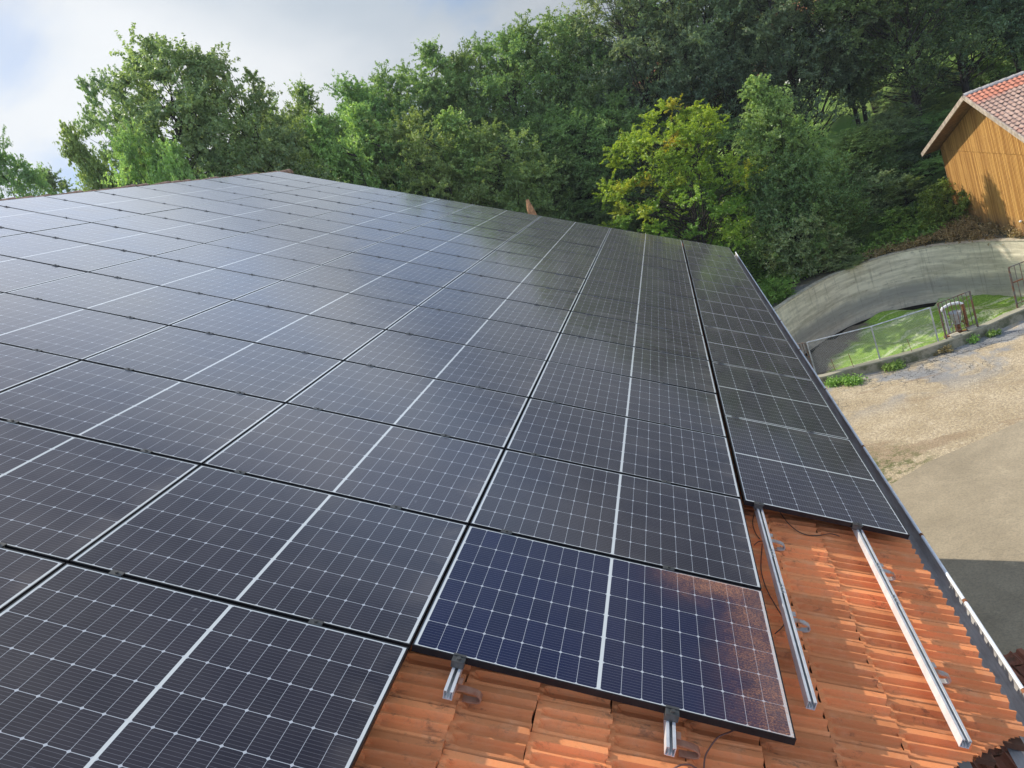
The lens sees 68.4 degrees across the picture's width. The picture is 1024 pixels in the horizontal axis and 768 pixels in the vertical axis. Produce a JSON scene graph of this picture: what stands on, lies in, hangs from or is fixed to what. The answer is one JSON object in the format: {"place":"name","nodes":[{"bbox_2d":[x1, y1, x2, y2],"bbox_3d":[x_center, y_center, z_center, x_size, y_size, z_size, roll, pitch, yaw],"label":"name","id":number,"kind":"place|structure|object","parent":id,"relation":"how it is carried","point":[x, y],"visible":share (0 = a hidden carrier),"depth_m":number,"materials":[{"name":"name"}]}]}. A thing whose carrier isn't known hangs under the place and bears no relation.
{"place":"outdoors","nodes":[
{"label":"outdoors","id":0,"kind":"place"},
{"bbox_2d":[0,0,736,198],"label":"sky","id":1,"kind":"structure","parent":0,"point":[45,45],"materials":[{"name":"white"}]},
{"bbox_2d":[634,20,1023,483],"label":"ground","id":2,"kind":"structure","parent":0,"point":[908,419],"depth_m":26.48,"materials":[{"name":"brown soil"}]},
{"bbox_2d":[0,124,62,198],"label":"alder tree","id":3,"kind":"object","parent":2,"relation":"on","point":[27,176],"visible":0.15,"depth_m":51.73,"materials":[{"name":"green plant"}]},
{"bbox_2d":[52,119,119,190],"bbox_3d":[-19.488,-3.405,42.178,6.005,22.939,5.611,-24,14,-9],"label":"willow tree","id":4,"kind":"object","parent":2,"relation":"on","point":[76,151],"visible":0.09,"depth_m":39.41,"materials":[{"name":"green plant"}]},
{"bbox_2d":[72,64,176,188],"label":"poplar tree","id":5,"kind":"object","parent":2,"relation":"on","point":[94,121],"visible":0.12,"depth_m":40.50,"materials":[{"name":"green plant"}]},
{"bbox_2d":[97,117,175,186],"bbox_3d":[-14.535,-2.897,37.797,6.132,21.604,7.180,-10,18,40],"label":"willow tree","id":6,"kind":"object","parent":2,"relation":"on","point":[128,156],"visible":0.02,"depth_m":35.53,"materials":[{"name":"green plant"}]},
{"bbox_2d":[94,22,327,185],"bbox_3d":[-14.678,-6.784,42.065,12.048,26.279,12.387,-22,13,-1],"label":"poplar tree","id":7,"kind":"object","parent":2,"relation":"on","point":[147,68],"visible":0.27,"depth_m":38.66,"materials":[{"name":"green plant"}]},
{"bbox_2d":[166,42,349,182],"bbox_3d":[-12.268,-6.841,42.834,9.871,25.033,10.260,-24,14,-11],"label":"poplar tree","id":8,"kind":"object","parent":2,"relation":"on","point":[265,145],"visible":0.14,"depth_m":39.83,"materials":[{"name":"green plant"}]},
{"bbox_2d":[301,110,385,189],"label":"willow tree","id":9,"kind":"object","parent":2,"relation":"on","point":[336,155],"visible":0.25,"depth_m":48.84,"materials":[{"name":"green plant"}]},
{"bbox_2d":[319,69,420,187],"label":"alder tree","id":10,"kind":"object","parent":2,"relation":"on","point":[351,95],"visible":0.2,"depth_m":61.04,"materials":[{"name":"green plant"}]},
{"bbox_2d":[338,101,446,198],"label":"willow tree","id":11,"kind":"object","parent":2,"relation":"on","point":[379,149],"visible":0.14,"depth_m":51.91,"materials":[{"name":"green plant"}]},
{"bbox_2d":[368,58,458,194],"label":"alder tree","id":12,"kind":"object","parent":2,"relation":"on","point":[393,98],"visible":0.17,"depth_m":60.96,"materials":[{"name":"green plant"}]},
{"bbox_2d":[363,106,523,209],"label":"willow tree","id":13,"kind":"object","parent":2,"relation":"on","point":[409,136],"visible":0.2,"depth_m":50.85,"materials":[{"name":"green plant"}]},
{"bbox_2d":[408,34,519,194],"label":"alder tree","id":14,"kind":"object","parent":2,"relation":"on","point":[438,101],"visible":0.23,"depth_m":59.24,"materials":[{"name":"green plant"}]},
{"bbox_2d":[426,105,524,212],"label":"willow tree","id":15,"kind":"object","parent":2,"relation":"on","point":[447,121],"visible":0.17,"depth_m":52.86,"materials":[{"name":"green plant"}]},
{"bbox_2d":[421,30,548,193],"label":"alder tree","id":16,"kind":"object","parent":2,"relation":"on","point":[458,58],"visible":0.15,"depth_m":59.90,"materials":[{"name":"green plant"}]},
{"bbox_2d":[0,169,1023,767],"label":"farm building","id":17,"kind":"structure","parent":2,"relation":"on","point":[878,707],"depth_m":3.61,"materials":[{"name":"orange ceramic"}]},
{"bbox_2d":[443,667,482,703],"bbox_3d":[1.222,-1.130,10.828,0.162,0.104,16.175,11,20,7],"label":"mounting rail","id":18,"kind":"object","parent":17,"relation":"attached to","point":[453,685],"visible":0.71,"depth_m":3.36,"materials":[{"name":"metal"}]},
{"bbox_2d":[470,449,761,589],"bbox_3d":[0.687,0.846,4.951,1.732,0.053,1.160,11,20,7],"label":"solar panel","id":19,"kind":"object","parent":18,"relation":"on","point":[690,531],"visible":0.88,"depth_m":4.86,"materials":[{"name":"black glass"}]},
{"bbox_2d":[506,398,740,497],"bbox_3d":[0.894,0.485,6.028,1.732,0.054,1.160,11,20,7],"label":"solar panel","id":20,"kind":"object","parent":18,"relation":"on","point":[638,448],"visible":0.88,"depth_m":5.96,"materials":[{"name":"black glass"}]},
{"bbox_2d":[530,361,725,436],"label":"solar panel","id":21,"kind":"object","parent":18,"relation":"on","point":[635,398],"visible":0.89,"depth_m":7.05,"materials":[{"name":"black glass"}]},
{"bbox_2d":[548,333,716,393],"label":"solar panel","id":22,"kind":"object","parent":18,"relation":"on","point":[646,364],"visible":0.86,"depth_m":8.13,"materials":[{"name":"black glass"}]},
{"bbox_2d":[561,311,708,360],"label":"solar panel","id":23,"kind":"object","parent":18,"relation":"attached to","point":[663,340],"visible":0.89,"depth_m":9.21,"materials":[{"name":"black glass"}]},
{"bbox_2d":[571,294,702,335],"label":"solar panel","id":24,"kind":"object","parent":18,"relation":"on","point":[638,314],"visible":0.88,"depth_m":10.30,"materials":[{"name":"black glass"}]},
{"bbox_2d":[580,279,697,314],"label":"solar panel","id":25,"kind":"object","parent":18,"relation":"on","point":[639,296],"visible":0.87,"depth_m":11.38,"materials":[{"name":"black glass"}]},
{"bbox_2d":[587,267,694,298],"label":"solar panel","id":26,"kind":"object","parent":18,"relation":"attached to","point":[643,282],"visible":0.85,"depth_m":12.47,"materials":[{"name":"black glass"}]},
{"bbox_2d":[664,720,699,759],"bbox_3d":[2.166,-0.943,10.709,0.162,0.104,16.175,11,20,7],"label":"mounting rail","id":27,"kind":"object","parent":17,"relation":"attached to","point":[672,738],"visible":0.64,"depth_m":3.24,"materials":[{"name":"metal"}]},
{"bbox_2d":[411,525,795,744],"bbox_3d":[0.480,1.207,3.869,1.732,0.048,1.170,11,20,7],"label":"solar panel","id":28,"kind":"object","parent":27,"relation":"on","point":[673,646],"visible":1,"depth_m":3.75,"materials":[{"name":"blue glass"}]},
{"bbox_2d":[754,509,816,710],"bbox_3d":[2.860,-0.877,10.815,0.162,0.109,15.570,11,20,7],"label":"mounting rail","id":29,"kind":"object","parent":17,"relation":"attached to","point":[802,671],"visible":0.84,"depth_m":4.21,"materials":[{"name":"metal"}]},
{"bbox_2d":[691,279,768,310],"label":"solar panel","id":30,"kind":"object","parent":29,"relation":"attached to","point":[728,294],"visible":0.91,"depth_m":12.53,"materials":[{"name":"black glass"}]},
{"bbox_2d":[696,299,787,340],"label":"solar panel","id":31,"kind":"object","parent":29,"relation":"attached to","point":[739,319],"visible":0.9,"depth_m":10.89,"materials":[{"name":"black glass"}]},
{"bbox_2d":[702,325,812,380],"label":"solar panel","id":32,"kind":"object","parent":29,"relation":"attached to","point":[754,352],"visible":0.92,"depth_m":9.25,"materials":[{"name":"black glass"}]},
{"bbox_2d":[711,362,849,439],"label":"solar panel","id":33,"kind":"object","parent":29,"relation":"attached to","point":[775,399],"visible":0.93,"depth_m":7.61,"materials":[{"name":"black glass"}]},
{"bbox_2d":[724,415,909,538],"bbox_3d":[2.362,0.684,6.098,1.132,0.053,1.760,11,20,7],"label":"solar panel","id":34,"kind":"object","parent":29,"relation":"attached to","point":[809,475],"visible":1,"depth_m":5.90,"materials":[{"name":"black glass"}]},
{"bbox_2d":[735,252,1023,767],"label":"roof gutter","id":35,"kind":"object","parent":17,"relation":"attached to","point":[994,661],"visible":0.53,"depth_m":5.19,"materials":[{"name":"metal"}]},
{"bbox_2d":[851,527,971,748],"bbox_3d":[3.531,-0.742,10.726,0.162,0.109,15.580,11,20,7],"label":"mounting rail","id":36,"kind":"object","parent":17,"relation":"attached to","point":[935,682],"visible":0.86,"depth_m":4.05,"materials":[{"name":"metal"}]},
{"bbox_3d":[-6.327,-2.471,11.251,0.042,0.045,17.250,11,20,7],"label":"mounting rail","id":37,"kind":"object","parent":17,"relation":"on","visible":0},
{"bbox_2d":[0,206,90,232],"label":"solar panel","id":38,"kind":"object","parent":37,"relation":"attached to","point":[20,220],"visible":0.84,"depth_m":10.38,"materials":[{"name":"black glass"}]},
{"bbox_2d":[0,196,141,222],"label":"solar panel","id":39,"kind":"object","parent":37,"relation":"attached to","point":[67,209],"visible":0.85,"depth_m":11.38,"materials":[{"name":"black glass"}]},
{"bbox_2d":[44,191,184,213],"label":"solar panel","id":40,"kind":"object","parent":37,"relation":"attached to","point":[121,203],"visible":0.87,"depth_m":12.44,"materials":[{"name":"black glass"}]},
{"bbox_2d":[446,118,596,224],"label":"willow tree","id":41,"kind":"object","parent":2,"relation":"on","point":[482,137],"visible":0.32,"depth_m":52.26,"materials":[{"name":"green plant"}]},
{"bbox_2d":[454,23,589,217],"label":"alder tree","id":42,"kind":"object","parent":2,"relation":"on","point":[507,49],"visible":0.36,"depth_m":57.88,"materials":[{"name":"green plant"}]},
{"bbox_2d":[501,96,622,229],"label":"alder tree","id":43,"kind":"object","parent":2,"relation":"on","point":[560,129],"visible":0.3,"depth_m":55.61,"materials":[{"name":"green plant"}]},
{"bbox_2d":[493,6,639,206],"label":"alder tree","id":44,"kind":"object","parent":2,"relation":"on","point":[545,37],"visible":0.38,"depth_m":57.35,"materials":[{"name":"green plant"}]},
{"bbox_2d":[528,142,628,229],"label":"alder tree","id":45,"kind":"object","parent":2,"relation":"on","point":[569,162],"visible":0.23,"depth_m":54.53,"materials":[{"name":"green plant"}]},
{"bbox_2d":[537,98,642,230],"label":"alder tree","id":46,"kind":"object","parent":2,"relation":"on","point":[579,111],"visible":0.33,"depth_m":55.22,"materials":[{"name":"green plant"}]},
{"bbox_2d":[544,8,669,232],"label":"alder tree","id":47,"kind":"object","parent":2,"relation":"on","point":[599,54],"visible":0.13,"depth_m":59.13,"materials":[{"name":"green plant"}]},
{"bbox_2d":[570,83,699,234],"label":"alder tree","id":48,"kind":"object","parent":2,"relation":"on","point":[598,125],"visible":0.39,"depth_m":55.16,"materials":[{"name":"green plant"}]},
{"bbox_2d":[552,0,720,237],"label":"robinia tree","id":49,"kind":"object","parent":2,"relation":"on","point":[627,45],"visible":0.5,"depth_m":56.69,"materials":[{"name":"green plant"}]},
{"bbox_2d":[591,95,770,267],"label":"maple tree","id":50,"kind":"object","parent":2,"relation":"on","point":[677,161],"visible":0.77,"depth_m":45.73,"materials":[{"name":"green plant"}]},
{"bbox_2d":[599,0,786,227],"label":"robinia tree","id":51,"kind":"object","parent":2,"relation":"on","point":[705,41],"visible":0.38,"depth_m":55.87,"materials":[{"name":"green plant"}]},
{"bbox_2d":[671,116,760,246],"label":"alder tree","id":52,"kind":"object","parent":2,"relation":"on","point":[729,136],"visible":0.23,"depth_m":53.54,"materials":[{"name":"green plant"}]},
{"bbox_2d":[635,0,798,150],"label":"robinia tree","id":53,"kind":"object","parent":2,"relation":"on","point":[711,58],"visible":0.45,"depth_m":55.44,"materials":[{"name":"green plant"}]},
{"bbox_2d":[721,73,860,279],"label":"willow tree","id":54,"kind":"object","parent":2,"relation":"on","point":[765,123],"visible":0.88,"depth_m":44.71,"materials":[{"name":"green plant"}]},
{"bbox_2d":[748,181,839,280],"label":"elder shrub","id":55,"kind":"object","parent":2,"relation":"on","point":[794,267],"visible":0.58,"depth_m":45.29,"materials":[{"name":"green plant"}]},
{"bbox_2d":[708,0,899,147],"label":"robinia tree","id":56,"kind":"object","parent":2,"relation":"on","point":[797,88],"visible":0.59,"depth_m":53.06,"materials":[{"name":"green plant"}]},
{"bbox_2d":[635,86,981,290],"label":"undergrowth","id":57,"kind":"object","parent":2,"relation":"on","point":[901,236],"visible":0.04,"depth_m":47.43,"materials":[{"name":"green plant"}]},
{"bbox_2d":[754,115,883,261],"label":"willow tree","id":58,"kind":"object","parent":2,"relation":"on","point":[846,176],"visible":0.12,"depth_m":46.17,"materials":[{"name":"green plant"}]},
{"bbox_2d":[734,0,918,154],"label":"robinia tree","id":59,"kind":"object","parent":2,"relation":"on","point":[804,5],"visible":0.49,"depth_m":53.39,"materials":[{"name":"green plant"}]},
{"bbox_2d":[828,119,917,211],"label":"willow tree","id":60,"kind":"object","parent":2,"relation":"on","point":[857,160],"visible":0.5,"depth_m":50.09,"materials":[{"name":"green plant"}]},
{"bbox_2d":[839,101,934,174],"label":"robinia tree","id":61,"kind":"object","parent":2,"relation":"on","point":[893,122],"visible":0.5,"depth_m":51.18,"materials":[{"name":"green plant"}]},
{"bbox_2d":[773,238,1023,384],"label":"slurry pit","id":62,"kind":"object","parent":2,"relation":"on","point":[834,303],"visible":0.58,"depth_m":43.60,"materials":[{"name":"concrete"}]},
{"bbox_2d":[804,302,936,355],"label":"slurry water","id":63,"kind":"structure","parent":62,"relation":"in","point":[915,307],"depth_m":44.69,"materials":[{"name":"liquid"}]},
{"bbox_2d":[805,294,1023,374],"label":"grass crust","id":64,"kind":"object","parent":63,"relation":"on","point":[987,307],"depth_m":40.55},
{"bbox_2d":[864,200,946,248],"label":"green bush","id":65,"kind":"object","parent":2,"relation":"on","point":[893,233],"visible":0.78,"depth_m":45.56,"materials":[{"name":"green plant"}]},
{"bbox_2d":[808,0,1015,158],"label":"tree","id":66,"kind":"object","parent":2,"relation":"on","point":[897,8],"visible":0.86,"depth_m":50.80,"materials":[{"name":"green plant"}]},
{"bbox_2d":[841,0,1023,102],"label":"robinia tree","id":67,"kind":"object","parent":2,"relation":"on","point":[963,83],"visible":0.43,"depth_m":53.36,"materials":[{"name":"green plant"}]},
{"bbox_2d":[859,211,1022,259],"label":"dry brush","id":68,"kind":"object","parent":2,"relation":"on","point":[970,222],"visible":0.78,"depth_m":42.69,"materials":[{"name":"brown plant"}]},
{"bbox_2d":[914,177,972,227],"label":"green bush","id":69,"kind":"object","parent":2,"relation":"on","point":[946,214],"visible":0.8,"depth_m":44.24,"materials":[{"name":"green plant"}]},
{"bbox_2d":[921,71,1023,235],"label":"boarded barn","id":70,"kind":"structure","parent":2,"relation":"on","point":[977,139],"depth_m":38.76,"materials":[{"name":"wood"}]},
{"bbox_2d":[890,420,1023,654],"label":"pavement","id":71,"kind":"structure","parent":0,"point":[964,506],"depth_m":19.27,"materials":[{"name":"beige concrete"}]},
{"bbox_3d":[0.398,-1.135,10.408,0.042,0.045,17.250,11,20,7],"label":"mounting rail","id":72,"kind":"object","parent":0,"visible":0},
{"bbox_2d":[0,563,408,767],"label":"solar panel","id":73,"kind":"object","parent":72,"relation":"on","point":[99,669],"visible":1,"depth_m":3.07,"materials":[{"name":"black glass"}]},
{"bbox_2d":[70,465,466,650],"bbox_3d":[-1.215,0.870,4.087,1.732,0.054,1.160,11,20,7],"label":"solar panel","id":74,"kind":"object","parent":72,"relation":"on","point":[353,566],"visible":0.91,"depth_m":3.98,"materials":[{"name":"black glass"}]},
{"bbox_2d":[203,403,503,527],"bbox_3d":[-1.008,0.509,5.164,1.732,0.053,1.160,11,20,7],"label":"solar panel","id":75,"kind":"object","parent":72,"relation":"attached to","point":[422,473],"visible":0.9,"depth_m":5.08,"materials":[{"name":"black glass"}]},
{"bbox_2d":[287,361,527,450],"bbox_3d":[-0.802,0.149,6.241,1.732,0.053,1.160,11,20,7],"label":"solar panel","id":76,"kind":"object","parent":72,"relation":"attached to","point":[432,406],"visible":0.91,"depth_m":6.17,"materials":[{"name":"black glass"}]},
{"bbox_2d":[344,330,545,399],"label":"solar panel","id":77,"kind":"object","parent":72,"relation":"attached to","point":[497,371],"visible":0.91,"depth_m":7.26,"materials":[{"name":"black glass"}]},
{"bbox_2d":[387,306,559,362],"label":"solar panel","id":78,"kind":"object","parent":72,"relation":"attached to","point":[488,334],"visible":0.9,"depth_m":8.35,"materials":[{"name":"black glass"}]},
{"bbox_2d":[419,288,569,332],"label":"solar panel","id":79,"kind":"object","parent":72,"relation":"attached to","point":[503,310],"visible":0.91,"depth_m":9.43,"materials":[{"name":"black glass"}]},
{"bbox_2d":[444,273,578,311],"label":"solar panel","id":80,"kind":"object","parent":72,"relation":"on","point":[519,292],"visible":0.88,"depth_m":10.51,"materials":[{"name":"black glass"}]},
{"bbox_2d":[464,260,585,295],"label":"solar panel","id":81,"kind":"object","parent":72,"relation":"attached to","point":[529,276],"visible":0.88,"depth_m":11.59,"materials":[{"name":"black glass"}]},
{"bbox_2d":[482,250,590,280],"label":"solar panel","id":82,"kind":"object","parent":72,"relation":"on","point":[543,265],"visible":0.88,"depth_m":12.67,"materials":[{"name":"black glass"}]},
{"bbox_3d":[-1.220,-1.457,10.611,0.042,0.045,17.250,11,20,7],"label":"mounting rail","id":83,"kind":"object","parent":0,"visible":0},
{"bbox_2d":[0,547,64,611],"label":"solar panel","id":84,"kind":"object","parent":83,"relation":"attached to","point":[22,573],"visible":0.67,"depth_m":3.55,"materials":[{"name":"black glass"}]},
{"bbox_2d":[0,420,199,563],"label":"solar panel","id":85,"kind":"object","parent":83,"relation":"attached to","point":[65,498],"visible":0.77,"depth_m":4.31,"materials":[{"name":"black glass"}]},
{"bbox_2d":[0,360,283,464],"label":"solar panel","id":86,"kind":"object","parent":83,"relation":"attached to","point":[169,418],"visible":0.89,"depth_m":5.31,"materials":[{"name":"black glass"}]},
{"bbox_2d":[83,326,341,403],"bbox_3d":[-2.498,-0.188,6.453,1.732,0.053,1.160,11,20,7],"label":"solar panel","id":87,"kind":"object","parent":83,"relation":"attached to","point":[276,374],"visible":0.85,"depth_m":6.39,"materials":[{"name":"black glass"}]},
{"bbox_2d":[170,300,384,361],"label":"solar panel","id":88,"kind":"object","parent":83,"relation":"attached to","point":[295,331],"visible":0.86,"depth_m":7.47,"materials":[{"name":"black glass"}]},
{"bbox_2d":[235,281,416,329],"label":"solar panel","id":89,"kind":"object","parent":83,"relation":"attached to","point":[337,305],"visible":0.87,"depth_m":8.56,"materials":[{"name":"black glass"}]},
{"bbox_2d":[283,265,441,306],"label":"solar panel","id":90,"kind":"object","parent":83,"relation":"attached to","point":[372,286],"visible":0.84,"depth_m":9.64,"materials":[{"name":"black glass"}]},
{"bbox_2d":[323,253,462,287],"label":"solar panel","id":91,"kind":"object","parent":83,"relation":"attached to","point":[402,270],"visible":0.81,"depth_m":10.73,"materials":[{"name":"black glass"}]},
{"bbox_2d":[353,242,479,272],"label":"solar panel","id":92,"kind":"object","parent":83,"relation":"attached to","point":[421,257],"visible":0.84,"depth_m":11.81,"materials":[{"name":"black glass"}]},
{"label":"mounting rail","id":93,"kind":"object","parent":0,"visible":0},
{"bbox_2d":[0,343,79,391],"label":"solar panel","id":94,"kind":"object","parent":93,"relation":"attached to","point":[19,366],"visible":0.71,"depth_m":5.81,"materials":[{"name":"black glass"}]},
{"bbox_2d":[0,293,167,360],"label":"solar panel","id":95,"kind":"object","parent":93,"relation":"attached to","point":[80,334],"visible":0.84,"depth_m":6.68,"materials":[{"name":"black glass"}]},
{"bbox_2d":[6,272,231,325],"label":"solar panel","id":96,"kind":"object","parent":93,"relation":"attached to","point":[131,299],"visible":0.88,"depth_m":7.69,"materials":[{"name":"black glass"}]},
{"bbox_2d":[89,256,280,299],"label":"solar panel","id":97,"kind":"object","parent":93,"relation":"attached to","point":[196,278],"visible":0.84,"depth_m":8.77,"materials":[{"name":"black glass"}]},
{"bbox_2d":[154,243,319,280],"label":"solar panel","id":98,"kind":"object","parent":93,"relation":"attached to","point":[245,262],"visible":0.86,"depth_m":9.86,"materials":[{"name":"black glass"}]},
{"bbox_2d":[205,233,351,264],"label":"solar panel","id":99,"kind":"object","parent":93,"relation":"attached to","point":[291,250],"visible":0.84,"depth_m":10.94,"materials":[{"name":"black glass"}]},
{"bbox_2d":[248,225,377,252],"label":"solar panel","id":100,"kind":"object","parent":93,"relation":"attached to","point":[319,238],"visible":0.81,"depth_m":12.02,"materials":[{"name":"black glass"}]},
{"bbox_3d":[-4.631,-2.134,11.038,0.042,0.045,17.250,11,20,7],"label":"mounting rail","id":101,"kind":"object","parent":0,"visible":0},
{"bbox_2d":[0,255,85,292],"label":"solar panel","id":102,"kind":"object","parent":101,"relation":"attached to","point":[16,274],"visible":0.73,"depth_m":8.07,"materials":[{"name":"black glass"}]},
{"bbox_2d":[0,233,150,271],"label":"solar panel","id":103,"kind":"object","parent":101,"relation":"attached to","point":[73,255],"visible":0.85,"depth_m":9.04,"materials":[{"name":"black glass"}]},
{"bbox_2d":[30,223,202,255],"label":"solar panel","id":104,"kind":"object","parent":101,"relation":"attached to","point":[138,242],"visible":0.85,"depth_m":10.06,"materials":[{"name":"black glass"}]},
{"bbox_2d":[92,214,243,242],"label":"solar panel","id":105,"kind":"object","parent":101,"relation":"attached to","point":[173,228],"visible":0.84,"depth_m":11.15,"materials":[{"name":"black glass"}]},
{"bbox_2d":[144,208,279,232],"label":"solar panel","id":106,"kind":"object","parent":101,"relation":"attached to","point":[218,220],"visible":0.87,"depth_m":12.23,"materials":[{"name":"black glass"}]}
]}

